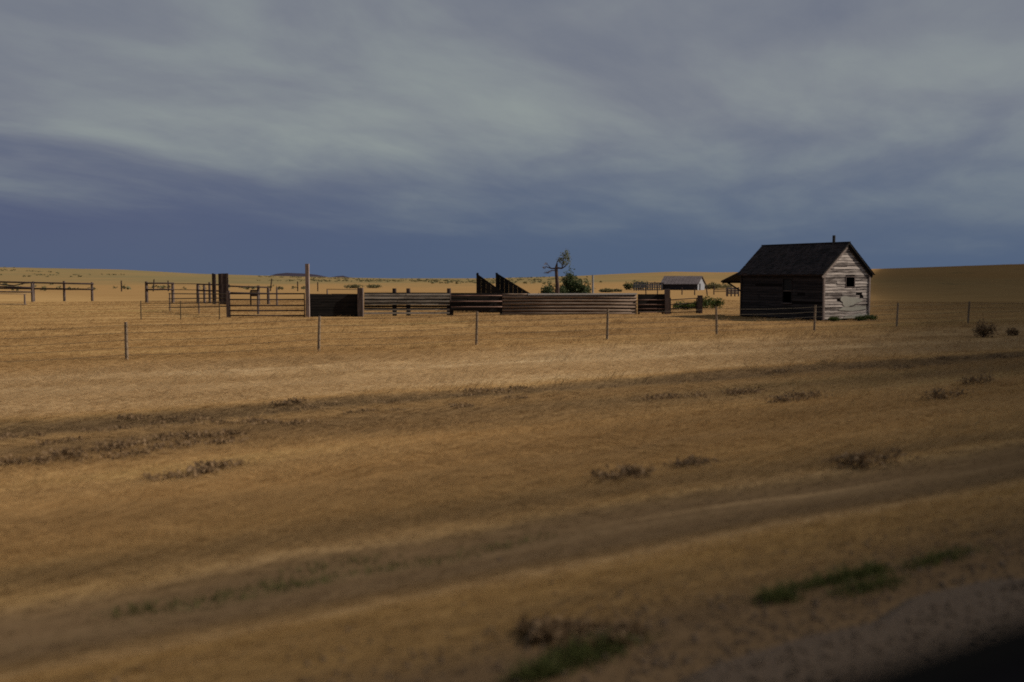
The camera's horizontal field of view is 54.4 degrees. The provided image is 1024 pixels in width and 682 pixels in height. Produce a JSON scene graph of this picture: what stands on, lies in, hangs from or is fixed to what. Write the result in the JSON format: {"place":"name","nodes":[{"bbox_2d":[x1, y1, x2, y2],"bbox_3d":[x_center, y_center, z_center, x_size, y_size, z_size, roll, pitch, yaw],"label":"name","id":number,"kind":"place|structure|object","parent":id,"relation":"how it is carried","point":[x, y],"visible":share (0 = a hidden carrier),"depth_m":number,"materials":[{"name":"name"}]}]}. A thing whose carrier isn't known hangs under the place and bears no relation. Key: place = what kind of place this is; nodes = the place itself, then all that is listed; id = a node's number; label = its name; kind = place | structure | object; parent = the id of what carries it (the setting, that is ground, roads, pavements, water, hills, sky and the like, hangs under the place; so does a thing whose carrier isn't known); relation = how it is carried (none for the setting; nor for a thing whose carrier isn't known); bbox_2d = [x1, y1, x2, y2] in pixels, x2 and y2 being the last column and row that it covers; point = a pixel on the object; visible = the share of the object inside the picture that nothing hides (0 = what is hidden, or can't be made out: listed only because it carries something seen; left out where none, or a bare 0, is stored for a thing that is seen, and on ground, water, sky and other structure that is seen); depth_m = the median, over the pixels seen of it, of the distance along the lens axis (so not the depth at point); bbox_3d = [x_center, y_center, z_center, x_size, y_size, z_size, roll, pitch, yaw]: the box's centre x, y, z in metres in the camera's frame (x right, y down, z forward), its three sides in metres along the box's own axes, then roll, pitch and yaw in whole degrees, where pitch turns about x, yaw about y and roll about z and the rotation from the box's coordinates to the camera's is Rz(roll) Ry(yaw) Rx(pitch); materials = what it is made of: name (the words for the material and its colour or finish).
{"place":"outdoors","nodes":[
{"label":"outdoors","id":0,"kind":"place"},
{"bbox_2d":[270,273,325,276],"bbox_3d":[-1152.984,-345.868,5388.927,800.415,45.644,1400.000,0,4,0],"label":"hill","id":1,"kind":"structure","parent":0,"point":[296,274],"depth_m":5093.79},
{"bbox_2d":[0,264,1023,681],"bbox_3d":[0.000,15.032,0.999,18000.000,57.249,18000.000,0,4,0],"label":"ground","id":2,"kind":"structure","parent":0,"point":[966,284],"depth_m":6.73,"materials":[{"name":"plant"}]},
{"bbox_2d":[0,293,26,304],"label":"rail fence","id":3,"kind":"object","parent":2,"relation":"on","point":[16,304],"visible":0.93,"depth_m":87.96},
{"bbox_2d":[0,282,33,301],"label":"rail fence","id":4,"kind":"object","parent":2,"relation":"on","point":[31,291],"visible":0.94,"depth_m":101.26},
{"bbox_2d":[0,430,51,439],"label":"dry brush","id":5,"kind":"object","parent":2,"relation":"on","point":[27,435],"visible":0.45,"depth_m":14.90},
{"bbox_2d":[0,453,54,466],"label":"dry brush","id":6,"kind":"object","parent":2,"relation":"on","point":[40,459],"visible":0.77,"depth_m":11.84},
{"bbox_2d":[0,281,93,300],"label":"rail fence","id":7,"kind":"object","parent":2,"relation":"on","point":[64,291],"visible":0.8,"depth_m":103.80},
{"bbox_2d":[30,435,86,447],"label":"dry brush","id":8,"kind":"object","parent":2,"relation":"on","point":[54,441],"visible":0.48,"depth_m":13.88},
{"bbox_2d":[41,445,115,461],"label":"dry brush","id":9,"kind":"object","parent":2,"relation":"on","point":[63,452],"visible":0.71,"depth_m":12.44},
{"bbox_2d":[23,447,164,464],"bbox_3d":[-5.170,1.442,12.238,1.747,0.194,0.592,-2,4,-27],"label":"dry brush","id":10,"kind":"object","parent":2,"relation":"on","point":[126,453],"visible":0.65,"depth_m":12.37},
{"bbox_2d":[81,422,131,432],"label":"dry brush","id":11,"kind":"object","parent":2,"relation":"on","point":[108,428],"visible":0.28,"depth_m":15.84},
{"bbox_2d":[87,437,134,451],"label":"dry brush","id":12,"kind":"object","parent":2,"relation":"on","point":[122,444],"visible":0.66,"depth_m":13.03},
{"bbox_2d":[89,425,164,432],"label":"dry brush","id":13,"kind":"object","parent":2,"relation":"on","point":[129,428],"visible":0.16,"depth_m":15.38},
{"bbox_2d":[110,412,147,422],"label":"dry brush","id":14,"kind":"object","parent":2,"relation":"on","point":[125,417],"visible":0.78,"depth_m":17.30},
{"bbox_2d":[145,281,174,302],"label":"rail fence","id":15,"kind":"object","parent":2,"relation":"on","point":[147,289],"visible":0.84,"depth_m":95.26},
{"bbox_2d":[127,430,204,446],"bbox_3d":[-4.799,1.346,13.738,1.035,0.212,0.444,-3,5,-37],"label":"dry brush","id":16,"kind":"object","parent":2,"relation":"on","point":[168,436],"visible":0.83,"depth_m":13.76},
{"bbox_2d":[140,412,205,421],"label":"dry brush","id":17,"kind":"object","parent":2,"relation":"on","point":[189,413],"visible":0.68,"depth_m":17.55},
{"bbox_2d":[140,462,219,483],"bbox_3d":[-3.477,1.420,10.490,0.819,0.210,0.425,-3,5,-38],"label":"dry brush","id":18,"kind":"object","parent":2,"relation":"on","point":[206,469],"visible":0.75,"depth_m":10.49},
{"bbox_2d":[140,301,219,319],"bbox_3d":[-19.233,-1.723,57.765,4.403,1.275,0.069,-1,4,-20],"label":"stock panel","id":19,"kind":"object","parent":2,"relation":"on","point":[180,316],"visible":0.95,"depth_m":57.74,"materials":[{"name":"metal"}]},
{"bbox_2d":[148,414,213,425],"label":"dry brush","id":20,"kind":"object","parent":2,"relation":"on","point":[193,418],"visible":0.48,"depth_m":17.21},
{"bbox_2d":[143,422,218,429],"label":"dry brush","id":21,"kind":"object","parent":2,"relation":"on","point":[174,426],"visible":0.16,"depth_m":15.14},
{"bbox_2d":[174,283,196,301],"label":"rail fence","id":22,"kind":"object","parent":2,"relation":"on","point":[187,289],"visible":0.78,"depth_m":94.85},
{"bbox_2d":[144,435,248,450],"bbox_3d":[-4.213,1.369,13.244,1.452,0.184,0.551,-2,4,-28],"label":"dry brush","id":23,"kind":"object","parent":2,"relation":"on","point":[192,442],"visible":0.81,"depth_m":13.29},
{"bbox_2d":[168,293,225,313],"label":"rail fence","id":24,"kind":"object","parent":2,"relation":"on","point":[169,303],"visible":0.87,"depth_m":66.93,"materials":[{"name":"wood"}]},
{"bbox_2d":[197,282,229,303],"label":"rail fence","id":25,"kind":"object","parent":2,"relation":"on","point":[209,290],"visible":0.66,"depth_m":92.66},
{"bbox_2d":[212,273,216,303],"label":"fence post","id":26,"kind":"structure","parent":2,"relation":"on","point":[214,285],"depth_m":89.84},
{"bbox_2d":[188,456,248,471],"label":"dry brush","id":27,"kind":"object","parent":2,"relation":"on","point":[215,463],"visible":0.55,"depth_m":11.00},
{"bbox_2d":[177,415,259,426],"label":"dry brush","id":28,"kind":"object","parent":2,"relation":"on","point":[212,420],"visible":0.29,"depth_m":15.57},
{"bbox_2d":[218,273,228,303],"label":"board gate","id":29,"kind":"structure","parent":2,"relation":"on","point":[223,281],"depth_m":89.34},
{"bbox_2d":[196,427,250,438],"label":"dry brush","id":30,"kind":"object","parent":2,"relation":"on","point":[230,432],"visible":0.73,"depth_m":14.10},
{"bbox_2d":[226,291,230,317],"bbox_3d":[-17.266,-2.144,60.603,0.200,1.768,0.200,0,4,0],"label":"gate post","id":31,"kind":"object","parent":2,"relation":"on","point":[227,303],"visible":0.64,"depth_m":60.50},
{"bbox_2d":[229,293,304,317],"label":"pipe gate","id":32,"kind":"structure","parent":31,"relation":"attached to","point":[266,305],"depth_m":60.99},
{"bbox_2d":[217,416,269,425],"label":"dry brush","id":33,"kind":"object","parent":2,"relation":"on","point":[237,420],"visible":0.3,"depth_m":15.56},
{"bbox_2d":[228,285,269,303],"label":"rail fence","id":34,"kind":"object","parent":2,"relation":"on","point":[258,287],"visible":0.69,"depth_m":89.44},
{"bbox_2d":[250,290,257,304],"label":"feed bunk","id":35,"kind":"object","parent":2,"relation":"on","point":[253,291],"visible":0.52,"depth_m":86.91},
{"bbox_2d":[257,291,259,313],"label":"pen post","id":36,"kind":"object","parent":2,"relation":"on","point":[258,302],"visible":0.6,"depth_m":65.92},
{"bbox_2d":[239,417,280,426],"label":"dry brush","id":37,"kind":"object","parent":2,"relation":"on","point":[262,421],"visible":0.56,"depth_m":15.40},
{"bbox_2d":[276,287,277,304],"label":"pen post","id":38,"kind":"object","parent":2,"relation":"on","point":[276,295],"visible":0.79,"depth_m":83.88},
{"bbox_2d":[269,396,307,406],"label":"dry brush","id":39,"kind":"object","parent":2,"relation":"on","point":[286,402],"visible":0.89,"depth_m":19.11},
{"bbox_2d":[277,418,316,426],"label":"dry brush","id":40,"kind":"object","parent":2,"relation":"on","point":[294,421],"visible":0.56,"depth_m":15.36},
{"bbox_2d":[0,266,601,290],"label":"sagebrush","id":41,"kind":"object","parent":2,"relation":"on","point":[321,280],"visible":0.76,"depth_m":497.74,"materials":[{"name":"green plant"}]},
{"bbox_2d":[267,401,345,411],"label":"dry brush","id":42,"kind":"object","parent":2,"relation":"on","point":[308,406],"visible":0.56,"depth_m":18.82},
{"bbox_2d":[305,264,309,316],"bbox_3d":[-12.606,-3.039,61.389,0.220,3.432,0.220,0,4,0],"label":"tall post","id":43,"kind":"object","parent":2,"relation":"on","point":[307,286],"visible":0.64,"depth_m":61.29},
{"bbox_2d":[286,405,334,411],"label":"dry brush","id":44,"kind":"object","parent":2,"relation":"on","point":[308,409],"visible":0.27,"depth_m":18.47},
{"bbox_2d":[79,527,576,628],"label":"weeds","id":45,"kind":"object","parent":2,"relation":"on","point":[263,584],"visible":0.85,"depth_m":5.82,"materials":[{"name":"plant"}]},
{"bbox_2d":[310,294,357,316],"bbox_3d":[-11.156,-2.155,62.020,3.054,1.590,0.206,-1,4,-13],"label":"plank panel","id":46,"kind":"object","parent":2,"relation":"on","point":[333,305],"visible":0.93,"depth_m":61.93,"materials":[{"name":"wood"}]},
{"bbox_2d":[327,289,356,293],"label":"rail fence","id":47,"kind":"object","parent":2,"relation":"on","point":[340,289],"visible":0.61,"depth_m":75.89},
{"bbox_2d":[344,284,362,287],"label":"scrub","id":48,"kind":"object","parent":2,"relation":"on","point":[352,286],"visible":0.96,"depth_m":258.79,"materials":[{"name":"green plant"}]},
{"bbox_2d":[357,288,363,316],"bbox_3d":[-9.465,-2.342,62.214,0.340,1.942,0.340,0,4,0],"label":"corral post","id":49,"kind":"object","parent":2,"relation":"on","point":[360,302],"visible":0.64,"depth_m":62.05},
{"bbox_2d":[343,408,379,414],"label":"dry brush","id":50,"kind":"object","parent":2,"relation":"on","point":[362,410],"visible":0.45,"depth_m":16.86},
{"bbox_2d":[364,284,381,287],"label":"scrub","id":51,"kind":"object","parent":2,"relation":"on","point":[374,286],"visible":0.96,"depth_m":263.90,"materials":[{"name":"green plant"}]},
{"bbox_2d":[365,398,425,405],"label":"dry brush","id":52,"kind":"object","parent":2,"relation":"on","point":[391,401],"visible":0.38,"depth_m":18.92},
{"bbox_2d":[364,288,450,315],"bbox_3d":[-6.596,-2.394,63.171,5.562,1.891,0.482,-1,4,-13],"label":"plank panel","id":53,"kind":"object","parent":2,"relation":"on","point":[394,300],"visible":0.94,"depth_m":63.03,"materials":[{"name":"wood"}]},
{"bbox_2d":[445,402,481,409],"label":"dry brush","id":54,"kind":"object","parent":2,"relation":"on","point":[464,405],"visible":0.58,"depth_m":17.48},
{"bbox_2d":[451,293,501,314],"bbox_3d":[-2.267,-2.292,63.925,3.372,1.610,0.342,-1,4,-12],"label":"plank panel","id":55,"kind":"object","parent":2,"relation":"on","point":[476,301],"visible":0.94,"depth_m":63.86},
{"bbox_2d":[449,389,522,397],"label":"dry brush","id":56,"kind":"object","parent":2,"relation":"on","point":[470,394],"visible":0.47,"depth_m":20.59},
{"bbox_2d":[459,385,532,393],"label":"dry brush","id":57,"kind":"object","parent":2,"relation":"on","point":[487,389],"visible":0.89,"depth_m":21.53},
{"bbox_2d":[476,273,528,312],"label":"loading chute","id":58,"kind":"object","parent":2,"relation":"on","point":[503,285],"visible":0.41,"depth_m":70.22,"materials":[{"name":"brown wood"}]},
{"bbox_2d":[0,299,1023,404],"bbox_3d":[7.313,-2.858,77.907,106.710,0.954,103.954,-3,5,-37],"label":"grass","id":59,"kind":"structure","parent":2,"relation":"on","point":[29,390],"depth_m":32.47,"materials":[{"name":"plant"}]},
{"bbox_2d":[0,314,1023,581],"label":"tall grass","id":60,"kind":"structure","parent":2,"relation":"on","point":[756,412],"depth_m":18.80,"materials":[{"name":"plant"}]},
{"bbox_2d":[0,301,1023,361],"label":"wire fence","id":61,"kind":"object","parent":2,"relation":"on","point":[319,332],"visible":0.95,"depth_m":36.59,"materials":[{"name":"metal"}]},
{"bbox_2d":[502,395,527,399],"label":"dry brush","id":62,"kind":"object","parent":2,"relation":"on","point":[521,397],"visible":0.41,"depth_m":19.09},
{"bbox_2d":[540,276,554,292],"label":"shrub","id":63,"kind":"object","parent":2,"relation":"on","point":[550,289],"visible":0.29,"depth_m":83.62,"materials":[{"name":"green plant"}]},
{"bbox_2d":[514,611,595,644],"bbox_3d":[0.209,1.372,4.728,0.398,0.126,0.335,0,4,0],"label":"dry brush","id":64,"kind":"object","parent":2,"relation":"on","point":[548,628],"visible":0.95,"depth_m":4.71,"materials":[{"name":"plant"}]},
{"bbox_2d":[89,491,1023,681],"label":"gravel","id":65,"kind":"structure","parent":2,"relation":"on","point":[755,678],"depth_m":4.75,"materials":[{"name":"gravel"}]},
{"bbox_2d":[542,250,571,292],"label":"tree","id":66,"kind":"object","parent":2,"relation":"on","point":[565,256],"visible":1,"depth_m":81.72,"materials":[{"name":"green plant"}]},
{"bbox_2d":[559,285,568,292],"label":"shrub","id":67,"kind":"object","parent":2,"relation":"on","point":[562,289],"visible":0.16,"depth_m":82.53,"materials":[{"name":"green plant"}]},
{"bbox_2d":[502,293,636,314],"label":"pole fence","id":68,"kind":"object","parent":2,"relation":"on","point":[554,303],"visible":0.92,"depth_m":65.17,"materials":[{"name":"wood"}]},
{"bbox_2d":[560,264,579,292],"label":"shrub","id":69,"kind":"object","parent":2,"relation":"on","point":[568,283],"visible":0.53,"depth_m":85.73,"materials":[{"name":"green plant"}]},
{"bbox_2d":[572,275,590,292],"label":"shrub","id":70,"kind":"object","parent":2,"relation":"on","point":[579,286],"visible":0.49,"depth_m":84.58,"materials":[{"name":"green plant"}]},
{"bbox_2d":[592,275,593,292],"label":"pale pole","id":71,"kind":"object","parent":2,"relation":"on","point":[592,283],"visible":0.6,"depth_m":91.78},
{"bbox_2d":[554,618,647,652],"bbox_3d":[0.428,1.376,4.633,0.297,0.112,0.491,3,5,36],"label":"dry brush","id":72,"kind":"object","parent":2,"relation":"on","point":[625,627],"visible":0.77,"depth_m":4.66,"materials":[{"name":"plant"}]},
{"bbox_2d":[598,288,613,291],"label":"scrub","id":73,"kind":"object","parent":2,"relation":"on","point":[606,290],"visible":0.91,"depth_m":189.31,"materials":[{"name":"green plant"}]},
{"bbox_2d":[584,461,654,484],"bbox_3d":[0.956,1.176,8.731,0.734,0.238,0.388,-3,5,-37],"label":"dry brush","id":74,"kind":"object","parent":2,"relation":"on","point":[632,469],"visible":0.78,"depth_m":8.73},
{"bbox_2d":[623,282,637,289],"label":"scrub","id":75,"kind":"object","parent":2,"relation":"on","point":[628,286],"visible":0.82,"depth_m":231.69,"materials":[{"name":"green plant"}]},
{"bbox_2d":[633,282,661,290],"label":"pole pen","id":76,"kind":"object","parent":2,"relation":"on","point":[643,285],"visible":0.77,"depth_m":221.96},
{"bbox_2d":[638,294,663,313],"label":"plank panel","id":77,"kind":"object","parent":2,"relation":"on","point":[650,302],"visible":0.98,"depth_m":66.27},
{"bbox_2d":[664,289,669,313],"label":"corral post","id":78,"kind":"object","parent":2,"relation":"on","point":[666,301],"visible":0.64,"depth_m":66.32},
{"bbox_2d":[633,391,706,400],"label":"dry brush","id":79,"kind":"object","parent":2,"relation":"on","point":[663,395],"visible":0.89,"depth_m":18.84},
{"bbox_2d":[673,301,691,309],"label":"shrub","id":80,"kind":"object","parent":2,"relation":"on","point":[683,306],"visible":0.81,"depth_m":73.95,"materials":[{"name":"green plant"}]},
{"bbox_2d":[661,276,705,289],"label":"barn","id":81,"kind":"structure","parent":2,"relation":"on","point":[684,282],"depth_m":230.22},
{"bbox_2d":[670,298,697,313],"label":"rail gate","id":82,"kind":"structure","parent":2,"relation":"on","point":[696,307],"depth_m":66.75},
{"bbox_2d":[662,454,719,471],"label":"dry brush","id":83,"kind":"object","parent":2,"relation":"on","point":[691,460],"visible":0.75,"depth_m":9.49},
{"bbox_2d":[697,295,702,312],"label":"corral post","id":84,"kind":"object","parent":2,"relation":"on","point":[699,303],"visible":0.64,"depth_m":66.79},
{"bbox_2d":[703,295,714,308],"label":"shrub","id":85,"kind":"object","parent":2,"relation":"on","point":[707,302],"visible":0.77,"depth_m":76.97,"materials":[{"name":"green plant"}]},
{"bbox_2d":[708,282,720,288],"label":"scrub","id":86,"kind":"object","parent":2,"relation":"on","point":[717,285],"visible":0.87,"depth_m":244.53,"materials":[{"name":"green plant"}]},
{"bbox_2d":[709,297,724,307],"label":"shrub","id":87,"kind":"object","parent":2,"relation":"on","point":[718,303],"visible":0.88,"depth_m":77.70,"materials":[{"name":"green plant"}]},
{"bbox_2d":[720,283,731,288],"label":"scrub","id":88,"kind":"object","parent":2,"relation":"on","point":[723,285],"visible":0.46,"depth_m":248.98,"materials":[{"name":"green plant"}]},
{"bbox_2d":[727,287,738,295],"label":"whitewashed pen","id":89,"kind":"object","parent":2,"relation":"on","point":[734,292],"visible":0.75,"depth_m":134.72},
{"bbox_2d":[716,387,766,395],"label":"dry brush","id":90,"kind":"object","parent":2,"relation":"on","point":[734,390],"visible":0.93,"depth_m":19.64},
{"bbox_2d":[495,541,993,681],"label":"weeds","id":91,"kind":"object","parent":2,"relation":"on","point":[541,668],"visible":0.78,"depth_m":5.20,"materials":[{"name":"plant"}]},
{"bbox_2d":[761,368,795,373],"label":"dry brush","id":92,"kind":"object","parent":2,"relation":"on","point":[783,370],"visible":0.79,"depth_m":25.61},
{"bbox_2d":[721,235,874,320],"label":"shack","id":93,"kind":"structure","parent":2,"relation":"on","point":[831,279],"depth_m":57.63,"materials":[{"name":"wood"}]},
{"bbox_2d":[781,278,791,303],"bbox_3d":[16.159,-2.950,58.492,0.120,1.515,0.860,-2,4,-27],"label":"window","id":94,"kind":"structure","parent":93,"relation":"in","point":[787,286],"depth_m":58.50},
{"bbox_2d":[845,276,854,287],"bbox_3d":[19.287,-3.372,56.810,0.740,0.640,0.075,-2,4,-27],"label":"window","id":95,"kind":"structure","parent":93,"relation":"in","point":[845,276],"depth_m":56.78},
{"bbox_2d":[763,390,832,403],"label":"dry brush","id":96,"kind":"object","parent":2,"relation":"on","point":[779,398],"visible":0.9,"depth_m":17.45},
{"bbox_2d":[783,388,827,398],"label":"dry brush","id":97,"kind":"object","parent":2,"relation":"on","point":[799,395],"visible":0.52,"depth_m":18.57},
{"bbox_2d":[828,316,841,320],"bbox_3d":[18.034,-1.236,55.688,0.889,0.368,0.664,-3,5,-40],"label":"weed clump","id":98,"kind":"object","parent":2,"relation":"on","point":[836,318],"visible":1,"depth_m":55.54,"materials":[{"name":"green plant"}]},
{"bbox_2d":[681,578,1023,681],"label":"gravel shoulder","id":99,"kind":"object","parent":2,"relation":"on","point":[865,658],"visible":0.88,"depth_m":4.51},
{"bbox_2d":[855,315,866,320],"bbox_3d":[19.819,-1.290,56.594,0.686,0.395,0.622,-2,5,-33],"label":"weed clump","id":100,"kind":"object","parent":2,"relation":"on","point":[859,317],"visible":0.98,"depth_m":56.50,"materials":[{"name":"green plant"}]},
{"bbox_2d":[844,363,882,369],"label":"dry brush","id":101,"kind":"object","parent":2,"relation":"on","point":[850,368],"visible":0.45,"depth_m":26.69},
{"bbox_2d":[822,446,918,469],"bbox_3d":[3.404,1.112,9.458,0.925,0.229,0.398,-2,4,-27],"label":"dry brush","id":102,"kind":"object","parent":2,"relation":"on","point":[857,459],"visible":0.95,"depth_m":9.38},
{"bbox_2d":[864,313,877,320],"bbox_3d":[20.521,-1.349,56.984,0.958,0.519,0.927,0,4,0],"label":"weed clump","id":103,"kind":"object","parent":2,"relation":"on","point":[869,317],"visible":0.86,"depth_m":56.90,"materials":[{"name":"green plant"}]},
{"bbox_2d":[920,384,973,401],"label":"dry brush","id":104,"kind":"object","parent":2,"relation":"on","point":[941,395],"visible":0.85,"depth_m":17.02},
{"bbox_2d":[931,355,973,359],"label":"dry brush","id":105,"kind":"object","parent":2,"relation":"on","point":[944,357],"visible":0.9,"depth_m":30.12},
{"bbox_2d":[956,370,1001,384],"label":"dry brush","id":106,"kind":"object","parent":2,"relation":"on","point":[972,379],"visible":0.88,"depth_m":19.78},
{"bbox_2d":[971,317,998,336],"bbox_3d":[19.659,-0.536,41.382,0.990,0.895,0.895,0,4,0],"label":"bush","id":107,"kind":"object","parent":2,"relation":"on","point":[982,330],"visible":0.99,"depth_m":41.36,"materials":[{"name":"brown plant"}]},
{"bbox_2d":[985,352,1008,357],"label":"dry brush","id":108,"kind":"object","parent":2,"relation":"on","point":[997,355],"visible":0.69,"depth_m":30.96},
{"bbox_2d":[995,353,1022,358],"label":"dry brush","id":109,"kind":"object","parent":2,"relation":"on","point":[1006,356],"visible":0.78,"depth_m":29.26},
{"bbox_2d":[1005,327,1019,335],"bbox_3d":[21.366,-0.393,42.566,0.723,0.466,0.461,-2,4,-31],"label":"bush","id":110,"kind":"object","parent":2,"relation":"on","point":[1013,332],"visible":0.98,"depth_m":42.46,"materials":[{"name":"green plant"}]},
{"bbox_2d":[0,0,1023,277],"label":"sky","id":111,"kind":"structure","parent":0,"point":[348,138],"materials":[{"name":"grey"}]},
{"bbox_2d":[833,619,1023,681],"bbox_3d":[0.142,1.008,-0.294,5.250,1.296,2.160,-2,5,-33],"label":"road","id":112,"kind":"structure","parent":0,"point":[995,654],"depth_m":0.89,"materials":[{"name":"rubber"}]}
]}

